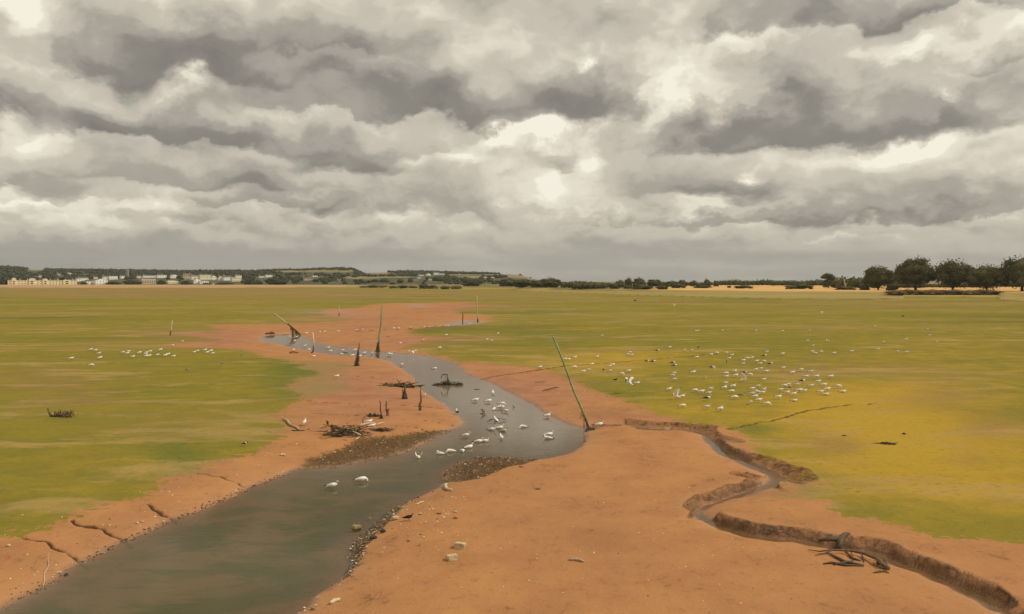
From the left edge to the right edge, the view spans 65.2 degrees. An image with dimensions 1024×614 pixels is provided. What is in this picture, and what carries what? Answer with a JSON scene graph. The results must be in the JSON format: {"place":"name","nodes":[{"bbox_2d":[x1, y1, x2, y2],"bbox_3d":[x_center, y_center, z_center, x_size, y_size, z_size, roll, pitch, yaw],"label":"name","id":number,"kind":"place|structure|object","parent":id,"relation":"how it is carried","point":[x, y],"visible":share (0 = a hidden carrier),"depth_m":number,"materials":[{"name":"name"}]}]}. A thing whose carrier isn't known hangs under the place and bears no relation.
{"place":"outdoors","nodes":[
{"label":"outdoors","id":0,"kind":"place"},
{"bbox_2d":[0,269,537,284],"bbox_3d":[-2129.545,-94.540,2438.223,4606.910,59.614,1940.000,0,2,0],"label":"hills","id":1,"kind":"structure","parent":0,"point":[348,279],"depth_m":1772.80,"materials":[{"name":"plant"}]},
{"bbox_2d":[0,278,9,284],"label":"tree clump","id":2,"kind":"object","parent":1,"relation":"on","point":[4,281],"visible":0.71,"depth_m":1485.54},
{"bbox_2d":[8,278,76,284],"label":"seafront terrace","id":3,"kind":"structure","parent":1,"relation":"on","point":[30,281],"depth_m":1468.53,"materials":[{"name":"paint"}]},
{"bbox_2d":[76,276,87,280],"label":"house","id":4,"kind":"structure","parent":1,"relation":"on","point":[83,278],"depth_m":1639.26,"materials":[{"name":"paint"}]},
{"bbox_2d":[93,278,107,283],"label":"house","id":5,"kind":"structure","parent":1,"relation":"on","point":[100,281],"depth_m":1501.34,"materials":[{"name":"paint"}]},
{"bbox_2d":[104,281,121,284],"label":"tree clump","id":6,"kind":"object","parent":1,"relation":"on","point":[112,283],"visible":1,"depth_m":1483.66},
{"bbox_2d":[108,275,117,279],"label":"house","id":7,"kind":"structure","parent":1,"relation":"on","point":[112,277],"depth_m":1709.42,"materials":[{"name":"stone"}]},
{"bbox_2d":[125,268,128,275],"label":"church tower","id":8,"kind":"structure","parent":1,"relation":"on","point":[126,271],"depth_m":1846.55,"materials":[{"name":"grey stone"}]},
{"bbox_2d":[123,279,141,284],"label":"tree clump","id":9,"kind":"object","parent":1,"relation":"on","point":[130,282],"visible":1,"depth_m":1485.27,"materials":[{"name":"plant"}]},
{"bbox_2d":[139,278,155,283],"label":"house","id":10,"kind":"structure","parent":1,"relation":"on","point":[147,281],"depth_m":1510.00,"materials":[{"name":"paint"}]},
{"bbox_2d":[141,274,155,277],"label":"house","id":11,"kind":"structure","parent":1,"relation":"on","point":[148,276],"depth_m":1844.95,"materials":[{"name":"stone"}]},
{"bbox_2d":[156,273,166,277],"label":"house","id":12,"kind":"structure","parent":1,"relation":"on","point":[161,276],"depth_m":1829.81,"materials":[{"name":"stone"}]},
{"bbox_2d":[157,280,166,284],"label":"tree clump","id":13,"kind":"object","parent":1,"relation":"on","point":[161,282],"visible":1,"depth_m":1486.86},
{"bbox_2d":[166,280,177,283],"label":"house","id":14,"kind":"structure","parent":1,"relation":"on","point":[172,282],"depth_m":1526.05,"materials":[{"name":"paint"}]},
{"bbox_2d":[180,280,192,284],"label":"tree clump","id":15,"kind":"object","parent":1,"relation":"on","point":[185,282],"visible":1,"depth_m":1485.97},
{"bbox_2d":[182,273,190,278],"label":"house","id":16,"kind":"structure","parent":1,"relation":"on","point":[185,276],"depth_m":1748.79,"materials":[{"name":"beige stone"}]},
{"bbox_2d":[190,275,197,279],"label":"house","id":17,"kind":"structure","parent":1,"relation":"on","point":[192,277],"depth_m":1724.61,"materials":[{"name":"white tile"}]},
{"bbox_2d":[193,277,199,283],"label":"house","id":18,"kind":"structure","parent":1,"relation":"on","point":[195,280],"depth_m":1526.70,"materials":[{"name":"paint"}]},
{"bbox_2d":[198,274,210,279],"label":"house","id":19,"kind":"structure","parent":1,"relation":"on","point":[204,277],"depth_m":1701.55,"materials":[{"name":"beige stone"}]},
{"bbox_2d":[214,282,233,284],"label":"tree clump","id":20,"kind":"object","parent":1,"relation":"on","point":[222,283],"visible":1,"depth_m":1484.59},
{"bbox_2d":[222,275,231,280],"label":"house","id":21,"kind":"structure","parent":1,"relation":"on","point":[226,277],"depth_m":1685.98,"materials":[{"name":"paint"}]},
{"bbox_2d":[230,276,240,281],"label":"house","id":22,"kind":"structure","parent":1,"relation":"on","point":[232,279],"depth_m":1629.53,"materials":[{"name":"paint"}]},
{"bbox_2d":[242,279,256,284],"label":"tree clump","id":23,"kind":"object","parent":1,"relation":"on","point":[249,282],"visible":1,"depth_m":1483.71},
{"bbox_2d":[0,265,542,283],"bbox_3d":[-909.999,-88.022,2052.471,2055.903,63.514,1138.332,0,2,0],"label":"hillside woods","id":24,"kind":"object","parent":1,"relation":"on","point":[23,272],"visible":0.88,"depth_m":2016.06,"materials":[{"name":"plant"}]},
{"bbox_2d":[263,278,286,284],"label":"tree clump","id":25,"kind":"object","parent":1,"relation":"on","point":[274,281],"visible":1,"depth_m":1481.63,"materials":[{"name":"plant"}]},
{"bbox_2d":[302,277,311,280],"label":"house","id":26,"kind":"structure","parent":1,"relation":"on","point":[306,278],"depth_m":1646.38,"materials":[{"name":"beige stone"}]},
{"bbox_2d":[26,321,569,613],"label":"creek water","id":27,"kind":"structure","parent":0,"point":[260,553],"depth_m":30.37,"materials":[{"name":"liquid"}]},
{"bbox_2d":[324,481,338,487],"bbox_3d":[-8.447,8.349,37.484,0.737,0.447,0.237,0,2,3],"label":"gull","id":28,"kind":"object","parent":27,"relation":"in","point":[332,485],"visible":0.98,"depth_m":37.42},
{"bbox_2d":[353,476,367,481],"bbox_3d":[-7.320,8.361,38.626,0.744,0.350,0.241,0,2,-13],"label":"gull","id":29,"kind":"object","parent":27,"relation":"in","point":[362,478],"visible":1,"depth_m":38.57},
{"bbox_2d":[375,305,382,351],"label":"pole","id":30,"kind":"object","parent":27,"relation":"in","point":[377,348],"visible":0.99,"depth_m":110.56,"materials":[{"name":"brown wood"}]},
{"bbox_2d":[433,374,463,385],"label":"weedy snag","id":31,"kind":"object","parent":27,"relation":"in","point":[446,383],"visible":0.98,"depth_m":74.70,"materials":[{"name":"brown wood"}]},
{"bbox_2d":[444,483,452,489],"bbox_3d":[-2.999,8.261,36.734,0.314,0.220,1.630,0,2,-13],"label":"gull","id":32,"kind":"object","parent":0,"point":[446,487],"visible":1,"depth_m":36.30,"materials":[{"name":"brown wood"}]},
{"bbox_2d":[0,282,1023,613],"bbox_3d":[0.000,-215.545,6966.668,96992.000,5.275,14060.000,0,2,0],"label":"mudflat","id":33,"kind":"structure","parent":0,"point":[928,506],"depth_m":47.57,"materials":[{"name":"soil"}]},
{"bbox_2d":[42,549,52,586],"bbox_3d":[-15.463,8.700,26.780,0.294,0.268,3.113,-1,2,-26],"label":"long stick","id":34,"kind":"object","parent":33,"relation":"on","point":[46,570],"visible":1,"depth_m":26.40,"materials":[{"name":"brown wood"}]},
{"bbox_2d":[47,408,76,417],"bbox_3d":[-30.785,7.260,54.928,1.973,0.686,1.074,1,2,24],"label":"upturned stump","id":35,"kind":"object","parent":33,"relation":"on","point":[60,414],"visible":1,"depth_m":54.80,"materials":[{"name":"brown wood"}]},
{"bbox_2d":[273,313,300,334],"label":"fallen pole","id":36,"kind":"object","parent":33,"relation":"on","point":[294,330],"visible":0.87,"depth_m":144.31,"materials":[{"name":"brown wood"}]},
{"bbox_2d":[2,358,572,612],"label":"shoreline pebbles","id":37,"kind":"object","parent":33,"relation":"on","point":[358,554],"visible":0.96,"depth_m":30.78,"materials":[{"name":"stone"}]},
{"bbox_2d":[280,415,299,429],"bbox_3d":[-14.459,7.383,52.073,0.327,0.560,4.423,-1,2,-29],"label":"driftwood branch","id":38,"kind":"object","parent":33,"relation":"on","point":[289,423],"visible":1,"depth_m":51.85,"materials":[{"name":"brown wood"}]},
{"bbox_2d":[329,598,339,604],"bbox_3d":[-5.247,8.678,23.631,0.373,0.126,0.164,-2,2,-43],"label":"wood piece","id":39,"kind":"object","parent":33,"relation":"on","point":[334,600],"visible":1,"depth_m":23.59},
{"bbox_2d":[330,424,345,432],"bbox_3d":[-10.533,7.339,48.579,0.926,0.846,2.928,0,2,-11],"label":"branch","id":40,"kind":"object","parent":33,"relation":"on","point":[337,427],"visible":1,"depth_m":47.60,"materials":[{"name":"brown wood"}]},
{"bbox_2d":[308,417,381,436],"bbox_3d":[-10.211,7.362,48.924,4.573,0.974,2.589,0,2,0],"label":"driftwood pile","id":41,"kind":"object","parent":33,"relation":"on","point":[342,432],"visible":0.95,"depth_m":48.46,"materials":[{"name":"brown wood"}]},
{"bbox_2d":[352,524,361,530],"bbox_3d":[-6.096,8.650,31.386,0.386,0.232,0.401,5,4,-12],"label":"boulder","id":42,"kind":"object","parent":33,"relation":"on","point":[357,527],"visible":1,"depth_m":31.28,"materials":[{"name":"stone"}]},
{"bbox_2d":[354,343,360,365],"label":"stake","id":43,"kind":"object","parent":33,"relation":"on","point":[356,362],"visible":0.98,"depth_m":88.01,"materials":[{"name":"brown wood"}]},
{"bbox_2d":[364,412,380,416],"bbox_3d":[-9.514,7.382,55.131,1.336,0.373,0.677,0,2,-8],"label":"twig heap","id":44,"kind":"object","parent":33,"relation":"on","point":[371,415],"visible":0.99,"depth_m":55.06,"materials":[{"name":"brown wood"}]},
{"bbox_2d":[367,284,378,287],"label":"bush","id":45,"kind":"object","parent":33,"relation":"on","point":[373,286],"visible":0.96,"depth_m":1137.70,"materials":[{"name":"green plant"}]},
{"bbox_2d":[369,427,393,431],"bbox_3d":[-8.144,7.659,50.130,1.798,0.299,0.788,0,2,-10],"label":"twig heap","id":46,"kind":"object","parent":33,"relation":"on","point":[380,429],"visible":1,"depth_m":50.05,"materials":[{"name":"brown wood"}]},
{"bbox_2d":[385,401,388,415],"bbox_3d":[-8.639,7.215,55.432,0.256,1.457,0.141,0,2,0],"label":"stick","id":47,"kind":"object","parent":33,"relation":"on","point":[387,411],"visible":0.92,"depth_m":55.40,"materials":[{"name":"brown wood"}]},
{"bbox_2d":[1,346,799,612],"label":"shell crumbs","id":48,"kind":"object","parent":33,"relation":"on","point":[383,547],"visible":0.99,"depth_m":30.05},
{"bbox_2d":[377,380,423,387],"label":"driftwood row","id":49,"kind":"object","parent":33,"relation":"on","point":[400,385],"visible":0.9,"depth_m":71.37,"materials":[{"name":"brown wood"}]},
{"bbox_2d":[402,384,407,398],"bbox_3d":[-8.553,6.839,63.708,0.546,1.554,0.522,-1,2,-28],"label":"rotten stump","id":50,"kind":"object","parent":33,"relation":"on","point":[404,395],"visible":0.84,"depth_m":63.63,"materials":[{"name":"brown wood"}]},
{"bbox_2d":[299,430,537,576],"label":"gravel patches","id":51,"kind":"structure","parent":33,"relation":"on","point":[399,507],"depth_m":40.92,"materials":[{"name":"gravel"}]},
{"bbox_2d":[418,388,421,410],"bbox_3d":[-6.674,6.855,58.062,0.242,2.115,0.271,-1,2,-23],"label":"stake","id":52,"kind":"object","parent":33,"relation":"on","point":[419,406],"visible":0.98,"depth_m":58.00,"materials":[{"name":"brown wood"}]},
{"bbox_2d":[418,283,428,288],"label":"bush","id":53,"kind":"object","parent":33,"relation":"on","point":[424,286],"visible":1,"depth_m":990.28,"materials":[{"name":"green plant"}]},
{"bbox_2d":[428,285,438,288],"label":"bush","id":54,"kind":"object","parent":33,"relation":"on","point":[432,286],"visible":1,"depth_m":986.49,"materials":[{"name":"green plant"}]},
{"bbox_2d":[446,553,458,560],"bbox_3d":[-2.015,8.412,26.851,0.403,0.198,0.288,0,-4,-26],"label":"stone block","id":55,"kind":"object","parent":33,"relation":"on","point":[452,557],"depth_m":26.76,"materials":[{"name":"stone"}]},
{"bbox_2d":[450,285,461,288],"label":"bush","id":56,"kind":"object","parent":33,"relation":"on","point":[456,287],"visible":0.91,"depth_m":953.10,"materials":[{"name":"green plant"}]},
{"bbox_2d":[454,541,466,549],"bbox_3d":[-1.817,8.349,27.983,0.419,0.219,0.301,0,-2,23],"label":"stone block","id":57,"kind":"object","parent":33,"relation":"on","point":[460,545],"depth_m":27.88,"materials":[{"name":"stone"}]},
{"bbox_2d":[460,278,484,285],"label":"bush","id":58,"kind":"object","parent":33,"relation":"on","point":[472,282],"visible":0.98,"depth_m":1112.11,"materials":[{"name":"green plant"}]},
{"bbox_2d":[498,278,515,285],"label":"bush","id":59,"kind":"object","parent":33,"relation":"on","point":[505,282],"visible":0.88,"depth_m":1060.27,"materials":[{"name":"green plant"}]},
{"bbox_2d":[513,279,532,287],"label":"bush","id":60,"kind":"object","parent":33,"relation":"on","point":[524,283],"visible":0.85,"depth_m":904.03,"materials":[{"name":"green plant"}]},
{"bbox_2d":[531,281,545,287],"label":"bush","id":61,"kind":"object","parent":33,"relation":"on","point":[536,283],"visible":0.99,"depth_m":851.38,"materials":[{"name":"green plant"}]},
{"bbox_2d":[542,277,562,287],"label":"bush","id":62,"kind":"object","parent":33,"relation":"on","point":[552,282],"visible":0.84,"depth_m":853.01,"materials":[{"name":"green plant"}]},
{"bbox_2d":[552,336,595,431],"bbox_3d":[4.013,5.198,51.612,2.846,6.634,0.861,0,2,0],"label":"leaning pole","id":63,"kind":"object","parent":33,"relation":"on","point":[588,428],"visible":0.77,"depth_m":51.70,"materials":[{"name":"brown wood"}]},
{"bbox_2d":[569,558,584,561],"bbox_3d":[2.161,8.429,26.699,0.555,0.108,0.134,1,2,21],"label":"wood piece","id":64,"kind":"object","parent":33,"relation":"on","point":[575,559],"visible":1,"depth_m":26.69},
{"bbox_2d":[571,282,607,288],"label":"hedge","id":65,"kind":"object","parent":33,"relation":"on","point":[578,285],"visible":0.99,"depth_m":716.48,"materials":[{"name":"green plant"}]},
{"bbox_2d":[558,280,626,287],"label":"hedge","id":66,"kind":"object","parent":33,"relation":"on","point":[569,284],"visible":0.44,"depth_m":817.42,"materials":[{"name":"green plant"}]},
{"bbox_2d":[609,284,618,288],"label":"bush","id":67,"kind":"object","parent":33,"relation":"on","point":[613,286],"visible":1,"depth_m":699.96,"materials":[{"name":"green plant"}]},
{"bbox_2d":[624,278,632,285],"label":"round tree","id":68,"kind":"object","parent":33,"relation":"on","point":[627,281],"visible":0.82,"depth_m":897.90,"materials":[{"name":"green plant"}]},
{"bbox_2d":[625,377,636,384],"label":"gull","id":69,"kind":"object","parent":33,"relation":"on","point":[629,380],"visible":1,"depth_m":66.38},
{"bbox_2d":[632,277,645,286],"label":"round tree","id":70,"kind":"object","parent":33,"relation":"on","point":[638,281],"visible":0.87,"depth_m":896.67,"materials":[{"name":"green plant"}]},
{"bbox_2d":[631,284,654,288],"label":"bush","id":71,"kind":"object","parent":33,"relation":"on","point":[640,286],"visible":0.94,"depth_m":658.41,"materials":[{"name":"green plant"}]},
{"bbox_2d":[647,279,660,286],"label":"round tree","id":72,"kind":"object","parent":33,"relation":"on","point":[653,283],"visible":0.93,"depth_m":896.54,"materials":[{"name":"green plant"}]},
{"bbox_2d":[655,285,667,288],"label":"bush","id":73,"kind":"object","parent":33,"relation":"on","point":[662,287],"visible":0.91,"depth_m":649.21,"materials":[{"name":"green plant"}]},
{"bbox_2d":[666,280,678,286],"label":"round tree","id":74,"kind":"object","parent":33,"relation":"on","point":[668,283],"visible":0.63,"depth_m":896.69,"materials":[{"name":"green plant"}]},
{"bbox_2d":[672,387,680,396],"bbox_3d":[12.966,6.806,63.098,0.708,0.947,0.794,1,2,29],"label":"gull","id":75,"kind":"object","parent":33,"relation":"on","point":[676,392],"visible":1,"depth_m":63.02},
{"bbox_2d":[670,283,686,287],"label":"bush","id":76,"kind":"object","parent":33,"relation":"on","point":[679,285],"visible":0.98,"depth_m":750.56,"materials":[{"name":"green plant"}]},
{"bbox_2d":[660,281,713,285],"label":"hedge","id":77,"kind":"object","parent":33,"relation":"on","point":[687,283],"visible":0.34,"depth_m":996.92,"materials":[{"name":"green plant"}]},
{"bbox_2d":[690,280,697,285],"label":"round tree","id":78,"kind":"object","parent":33,"relation":"on","point":[693,283],"visible":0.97,"depth_m":897.85,"materials":[{"name":"green plant"}]},
{"bbox_2d":[693,285,711,287],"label":"bush","id":79,"kind":"object","parent":33,"relation":"on","point":[702,286],"visible":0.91,"depth_m":744.71,"materials":[{"name":"green plant"}]},
{"bbox_2d":[704,279,710,285],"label":"windswept tree","id":80,"kind":"object","parent":33,"relation":"on","point":[707,282],"visible":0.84,"depth_m":897.82,"materials":[{"name":"green plant"}]},
{"bbox_2d":[734,285,753,288],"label":"bush","id":81,"kind":"object","parent":33,"relation":"on","point":[744,286],"visible":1,"depth_m":703.98,"materials":[{"name":"green plant"}]},
{"bbox_2d":[718,278,776,284],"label":"hedge","id":82,"kind":"object","parent":33,"relation":"on","point":[743,282],"visible":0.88,"depth_m":1045.71,"materials":[{"name":"green plant"}]},
{"bbox_2d":[784,285,796,288],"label":"bush","id":83,"kind":"object","parent":33,"relation":"on","point":[791,287],"visible":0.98,"depth_m":656.66,"materials":[{"name":"green plant"}]},
{"bbox_2d":[770,279,822,285],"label":"hedge","id":84,"kind":"object","parent":33,"relation":"on","point":[816,282],"visible":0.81,"depth_m":996.75,"materials":[{"name":"green plant"}]},
{"bbox_2d":[794,283,813,288],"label":"bush","id":85,"kind":"object","parent":33,"relation":"on","point":[802,286],"visible":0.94,"depth_m":661.85,"materials":[{"name":"green plant"}]},
{"bbox_2d":[820,273,835,287],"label":"flat topped tree","id":86,"kind":"object","parent":33,"relation":"on","point":[828,281],"visible":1,"depth_m":726.33,"materials":[{"name":"green plant"}]},
{"bbox_2d":[819,532,849,548],"bbox_3d":[11.680,8.445,28.715,1.192,0.588,0.748,0,2,0],"label":"root clod","id":87,"kind":"object","parent":33,"relation":"on","point":[840,539],"visible":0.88,"depth_m":28.68,"materials":[{"name":"brown wood"}]},
{"bbox_2d":[834,286,856,289],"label":"bush","id":88,"kind":"object","parent":33,"relation":"on","point":[845,288],"visible":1,"depth_m":614.99,"materials":[{"name":"green plant"}]},
{"bbox_2d":[808,549,889,569],"bbox_3d":[11.660,8.569,26.886,2.815,0.568,2.253,0,2,0],"label":"fallen branch","id":89,"kind":"object","parent":33,"relation":"on","point":[883,564],"visible":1,"depth_m":26.74,"materials":[{"name":"brown wood"}]},
{"bbox_2d":[831,276,881,287],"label":"hedge","id":90,"kind":"object","parent":33,"relation":"on","point":[853,282],"visible":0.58,"depth_m":735.04,"materials":[{"name":"green plant"}]},
{"bbox_2d":[858,286,869,289],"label":"bush","id":91,"kind":"object","parent":33,"relation":"on","point":[863,288],"visible":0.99,"depth_m":601.18,"materials":[{"name":"green plant"}]},
{"bbox_2d":[862,265,894,289],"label":"oak tree","id":92,"kind":"object","parent":33,"relation":"on","point":[877,278],"visible":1,"depth_m":596.23,"materials":[{"name":"green plant"}]},
{"bbox_2d":[876,442,895,444],"bbox_3d":[21.408,7.801,45.912,1.439,0.178,0.698,0,2,0],"label":"weed scrap","id":93,"kind":"object","parent":33,"relation":"on","point":[889,443],"visible":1,"depth_m":45.82,"materials":[{"name":"brown plant"}]},
{"bbox_2d":[885,285,898,289],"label":"bush","id":94,"kind":"object","parent":33,"relation":"on","point":[892,287],"visible":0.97,"depth_m":582.21,"materials":[{"name":"green plant"}]},
{"bbox_2d":[884,289,906,294],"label":"heath shrub","id":95,"kind":"object","parent":33,"relation":"on","point":[896,292],"visible":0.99,"depth_m":472.39,"materials":[{"name":"brown plant"}]},
{"bbox_2d":[889,281,927,287],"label":"hedge","id":96,"kind":"object","parent":33,"relation":"on","point":[899,285],"visible":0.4,"depth_m":755.06,"materials":[{"name":"green plant"}]},
{"bbox_2d":[901,289,920,294],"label":"heath shrub","id":97,"kind":"object","parent":33,"relation":"on","point":[910,292],"visible":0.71,"depth_m":501.79,"materials":[{"name":"brown plant"}]},
{"bbox_2d":[889,255,936,289],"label":"oak tree","id":98,"kind":"object","parent":33,"relation":"on","point":[910,271],"visible":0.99,"depth_m":572.12,"materials":[{"name":"green plant"}]},
{"bbox_2d":[915,290,930,294],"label":"heath shrub","id":99,"kind":"object","parent":33,"relation":"on","point":[923,292],"visible":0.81,"depth_m":500.72,"materials":[{"name":"brown plant"}]},
{"bbox_2d":[923,288,945,294],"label":"heath shrub","id":100,"kind":"object","parent":33,"relation":"on","point":[934,292],"visible":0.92,"depth_m":499.65,"materials":[{"name":"brown plant"}]},
{"bbox_2d":[922,283,971,287],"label":"hedge","id":101,"kind":"object","parent":33,"relation":"on","point":[937,285],"visible":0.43,"depth_m":797.15,"materials":[{"name":"green plant"}]},
{"bbox_2d":[939,290,957,294],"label":"heath shrub","id":102,"kind":"object","parent":33,"relation":"on","point":[949,292],"visible":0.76,"depth_m":500.64,"materials":[{"name":"brown plant"}]},
{"bbox_2d":[933,258,974,289],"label":"oak tree","id":103,"kind":"object","parent":33,"relation":"on","point":[952,274],"visible":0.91,"depth_m":552.84,"materials":[{"name":"green plant"}]},
{"bbox_2d":[952,289,966,294],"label":"heath shrub","id":104,"kind":"object","parent":33,"relation":"on","point":[958,291],"visible":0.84,"depth_m":500.97,"materials":[{"name":"brown plant"}]},
{"bbox_2d":[959,290,981,294],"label":"heath shrub","id":105,"kind":"object","parent":33,"relation":"on","point":[970,292],"visible":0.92,"depth_m":498.34,"materials":[{"name":"brown plant"}]},
{"bbox_2d":[974,289,991,294],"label":"heath shrub","id":106,"kind":"object","parent":33,"relation":"on","point":[982,291],"visible":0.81,"depth_m":498.44,"materials":[{"name":"brown plant"}]},
{"bbox_2d":[966,263,1009,289],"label":"oak tree","id":107,"kind":"object","parent":33,"relation":"on","point":[982,276],"visible":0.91,"depth_m":536.97,"materials":[{"name":"green plant"}]},
{"bbox_2d":[985,290,1002,294],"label":"heath shrub","id":108,"kind":"object","parent":33,"relation":"on","point":[994,292],"visible":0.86,"depth_m":497.91,"materials":[{"name":"brown plant"}]},
{"bbox_2d":[994,255,1023,290],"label":"oak tree","id":109,"kind":"object","parent":33,"relation":"on","point":[1014,271],"visible":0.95,"depth_m":527.50,"materials":[{"name":"green plant"}]},
{"bbox_2d":[0,0,1023,281],"label":"sky","id":110,"kind":"structure","parent":0,"point":[564,140],"materials":[{"name":"grey"}]}
]}

